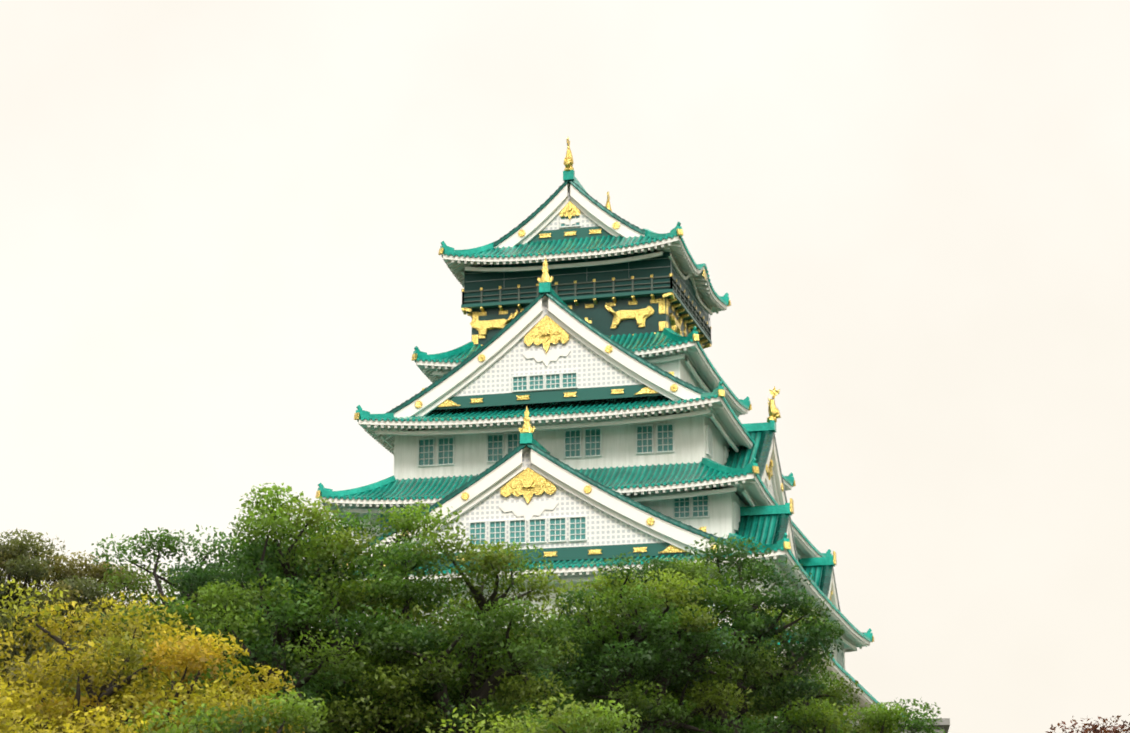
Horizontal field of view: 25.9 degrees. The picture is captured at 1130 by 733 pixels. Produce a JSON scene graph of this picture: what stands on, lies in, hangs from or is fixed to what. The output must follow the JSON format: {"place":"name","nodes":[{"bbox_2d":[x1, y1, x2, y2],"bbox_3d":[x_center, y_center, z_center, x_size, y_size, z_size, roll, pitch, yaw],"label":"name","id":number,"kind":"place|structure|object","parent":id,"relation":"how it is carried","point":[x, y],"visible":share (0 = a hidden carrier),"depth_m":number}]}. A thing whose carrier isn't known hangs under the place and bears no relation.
{"place":"outdoors","nodes":[
{"label":"outdoors","id":0,"kind":"place"},
{"bbox_2d":[0,632,106,730],"bbox_3d":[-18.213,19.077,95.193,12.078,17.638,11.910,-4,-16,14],"label":"tree","id":1,"kind":"object","parent":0,"point":[47,647],"depth_m":95.41},
{"bbox_2d":[0,528,160,728],"bbox_3d":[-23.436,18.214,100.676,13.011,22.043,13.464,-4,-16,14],"label":"tree","id":2,"kind":"object","parent":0,"point":[91,573],"depth_m":99.50},
{"bbox_2d":[90,595,194,634],"bbox_3d":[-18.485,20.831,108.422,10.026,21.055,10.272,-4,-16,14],"label":"tree","id":3,"kind":"object","parent":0,"point":[108,602],"depth_m":108.36},
{"bbox_2d":[60,524,382,732],"bbox_3d":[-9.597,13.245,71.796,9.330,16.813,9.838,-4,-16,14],"label":"tree","id":4,"kind":"object","parent":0,"point":[182,578],"depth_m":72.19},
{"bbox_2d":[117,689,327,732],"bbox_3d":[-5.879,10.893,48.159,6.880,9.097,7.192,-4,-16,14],"label":"bush","id":5,"kind":"object","parent":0,"point":[289,712],"depth_m":48.81},
{"bbox_2d":[110,483,536,732],"bbox_3d":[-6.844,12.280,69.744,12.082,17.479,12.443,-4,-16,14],"label":"tree","id":6,"kind":"object","parent":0,"point":[274,602],"depth_m":68.68},
{"bbox_2d":[343,623,548,732],"bbox_3d":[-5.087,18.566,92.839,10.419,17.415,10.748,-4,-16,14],"label":"tree","id":7,"kind":"object","parent":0,"point":[491,700],"depth_m":92.49},
{"bbox_2d":[344,526,583,732],"bbox_3d":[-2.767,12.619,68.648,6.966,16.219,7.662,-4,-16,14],"label":"tree","id":8,"kind":"object","parent":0,"point":[498,561],"depth_m":68.89},
{"bbox_2d":[406,187,663,553],"bbox_3d":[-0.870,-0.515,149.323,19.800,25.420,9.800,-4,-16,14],"label":"gable walls","id":9,"kind":"structure","parent":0,"point":[590,366],"depth_m":146.78},
{"bbox_2d":[384,226,711,568],"bbox_3d":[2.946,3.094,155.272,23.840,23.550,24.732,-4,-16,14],"label":"dark wall bands","id":10,"kind":"object","parent":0,"point":[582,552],"visible":0.21,"depth_m":147.89},
{"bbox_2d":[486,621,618,732],"bbox_3d":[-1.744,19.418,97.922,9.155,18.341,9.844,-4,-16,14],"label":"tree","id":11,"kind":"object","parent":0,"point":[565,702],"depth_m":96.77},
{"bbox_2d":[474,693,641,732],"bbox_3d":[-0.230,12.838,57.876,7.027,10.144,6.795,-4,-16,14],"label":"bush","id":12,"kind":"object","parent":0,"point":[599,722],"depth_m":58.70},
{"bbox_2d":[0,0,1129,732],"label":"sky","id":13,"kind":"structure","parent":0,"point":[224,224]},
{"bbox_2d":[319,180,840,648],"bbox_3d":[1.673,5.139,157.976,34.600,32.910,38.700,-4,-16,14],"label":"castle roof tiles","id":14,"kind":"object","parent":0,"point":[768,529],"visible":0.25,"depth_m":147.45},
{"bbox_2d":[298,170,905,717],"bbox_3d":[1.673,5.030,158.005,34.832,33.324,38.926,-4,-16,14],"label":"castle roof ridges","id":15,"kind":"object","parent":14,"relation":"on","point":[826,558],"visible":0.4,"depth_m":148.20},
{"bbox_2d":[315,137,873,641],"bbox_3d":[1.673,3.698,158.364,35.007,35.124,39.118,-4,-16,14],"label":"gold ornaments","id":16,"kind":"object","parent":15,"relation":"attached to","point":[527,483],"visible":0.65,"depth_m":149.28},
{"bbox_2d":[322,183,871,703],"bbox_3d":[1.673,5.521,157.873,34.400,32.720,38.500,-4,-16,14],"label":"castle eave soffits","id":17,"kind":"object","parent":15,"relation":"attached to","point":[526,449],"visible":0.04,"depth_m":149.28},
{"bbox_2d":[520,146,780,433],"bbox_3d":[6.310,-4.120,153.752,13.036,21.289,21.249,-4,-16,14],"label":"roof finials","id":18,"kind":"object","parent":15,"relation":"on","point":[774,414],"visible":0.62,"depth_m":153.48},
{"bbox_2d":[472,250,699,345],"bbox_3d":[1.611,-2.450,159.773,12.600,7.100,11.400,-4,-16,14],"label":"black castle top floor walls","id":19,"kind":"structure","parent":0,"point":[600,315],"depth_m":153.61},
{"bbox_2d":[464,252,708,334],"bbox_3d":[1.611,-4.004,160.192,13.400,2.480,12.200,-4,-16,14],"label":"balcony","id":20,"kind":"structure","parent":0,"point":[584,276],"depth_m":154.52},
{"bbox_2d":[462,275,710,339],"bbox_3d":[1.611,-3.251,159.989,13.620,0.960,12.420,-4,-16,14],"label":"balcony railing","id":21,"kind":"object","parent":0,"point":[679,290],"visible":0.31,"depth_m":154.63},
{"bbox_2d":[463,254,709,319],"bbox_3d":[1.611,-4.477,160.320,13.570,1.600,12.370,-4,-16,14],"label":"castle deck net frames","id":22,"kind":"structure","parent":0,"point":[617,270],"depth_m":155.16},
{"bbox_2d":[311,352,875,732],"bbox_3d":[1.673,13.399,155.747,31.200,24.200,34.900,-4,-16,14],"label":"castle walls","id":23,"kind":"structure","parent":0,"point":[618,445],"depth_m":146.06},
{"bbox_2d":[326,213,857,726],"bbox_3d":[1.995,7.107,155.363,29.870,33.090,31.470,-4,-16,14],"label":"windows","id":24,"kind":"structure","parent":23,"relation":"attached to","point":[684,501],"depth_m":145.58},
{"bbox_2d":[305,184,883,726],"bbox_3d":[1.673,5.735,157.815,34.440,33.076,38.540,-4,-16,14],"label":"roof eaves","id":25,"kind":"object","parent":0,"point":[743,486],"visible":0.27,"depth_m":147.07},
{"bbox_2d":[520,552,766,732],"bbox_3d":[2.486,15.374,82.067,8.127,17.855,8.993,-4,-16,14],"label":"green tree","id":26,"kind":"object","parent":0,"point":[606,597],"depth_m":82.35},
{"bbox_2d":[539,656,776,732],"bbox_3d":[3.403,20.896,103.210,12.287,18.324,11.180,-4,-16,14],"label":"tree","id":27,"kind":"object","parent":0,"point":[750,725],"depth_m":100.69},
{"bbox_2d":[595,533,844,732],"bbox_3d":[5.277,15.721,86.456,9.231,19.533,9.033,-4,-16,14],"label":"green tree","id":28,"kind":"object","parent":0,"point":[763,662],"depth_m":87.21},
{"bbox_2d":[764,473,774,499],"bbox_3d":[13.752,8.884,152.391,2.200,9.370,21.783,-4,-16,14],"label":"castle gable faces","id":29,"kind":"object","parent":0,"point":[771,490],"visible":0.02,"depth_m":153.98},
{"bbox_2d":[718,605,867,732],"bbox_3d":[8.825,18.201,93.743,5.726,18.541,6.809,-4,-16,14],"label":"green tree","id":30,"kind":"object","parent":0,"point":[839,695],"depth_m":95.19},
{"bbox_2d":[746,668,853,732],"bbox_3d":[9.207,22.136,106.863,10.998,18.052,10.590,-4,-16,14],"label":"tree","id":31,"kind":"object","parent":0,"point":[775,720],"depth_m":107.93},
{"bbox_2d":[771,697,944,732],"bbox_3d":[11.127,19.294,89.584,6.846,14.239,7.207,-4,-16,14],"label":"bush","id":32,"kind":"object","parent":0,"point":[875,720],"depth_m":89.59},
{"bbox_2d":[887,718,949,732],"bbox_3d":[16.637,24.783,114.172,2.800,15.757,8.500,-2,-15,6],"label":"concrete park building","id":33,"kind":"structure","parent":0,"point":[945,725],"depth_m":112.16},
{"bbox_2d":[1045,714,1129,732],"bbox_3d":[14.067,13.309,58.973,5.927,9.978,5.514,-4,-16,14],"label":"bush","id":34,"kind":"object","parent":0,"point":[1094,729],"visible":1,"depth_m":59.90},
{"label":"ground","id":35,"kind":"structure","parent":0,"visible":0},
{"bbox_2d":[0,684,146,732],"bbox_3d":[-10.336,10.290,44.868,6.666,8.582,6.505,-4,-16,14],"label":"bush","id":36,"kind":"object","parent":35,"relation":"on","point":[20,713],"visible":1,"depth_m":45.54},
{"bbox_2d":[0,578,298,732],"bbox_3d":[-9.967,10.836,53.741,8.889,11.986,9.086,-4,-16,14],"label":"yellow tree","id":37,"kind":"object","parent":35,"relation":"on","point":[178,655],"depth_m":52.80},
{"bbox_2d":[128,679,305,732],"bbox_3d":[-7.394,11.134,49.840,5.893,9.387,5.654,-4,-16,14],"label":"bush","id":38,"kind":"object","parent":35,"relation":"on","point":[215,700],"depth_m":49.94},
{"bbox_2d":[355,705,535,732],"bbox_3d":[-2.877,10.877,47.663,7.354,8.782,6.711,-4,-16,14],"label":"bush","id":39,"kind":"object","parent":35,"relation":"on","point":[479,723],"visible":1,"depth_m":48.96}
]}

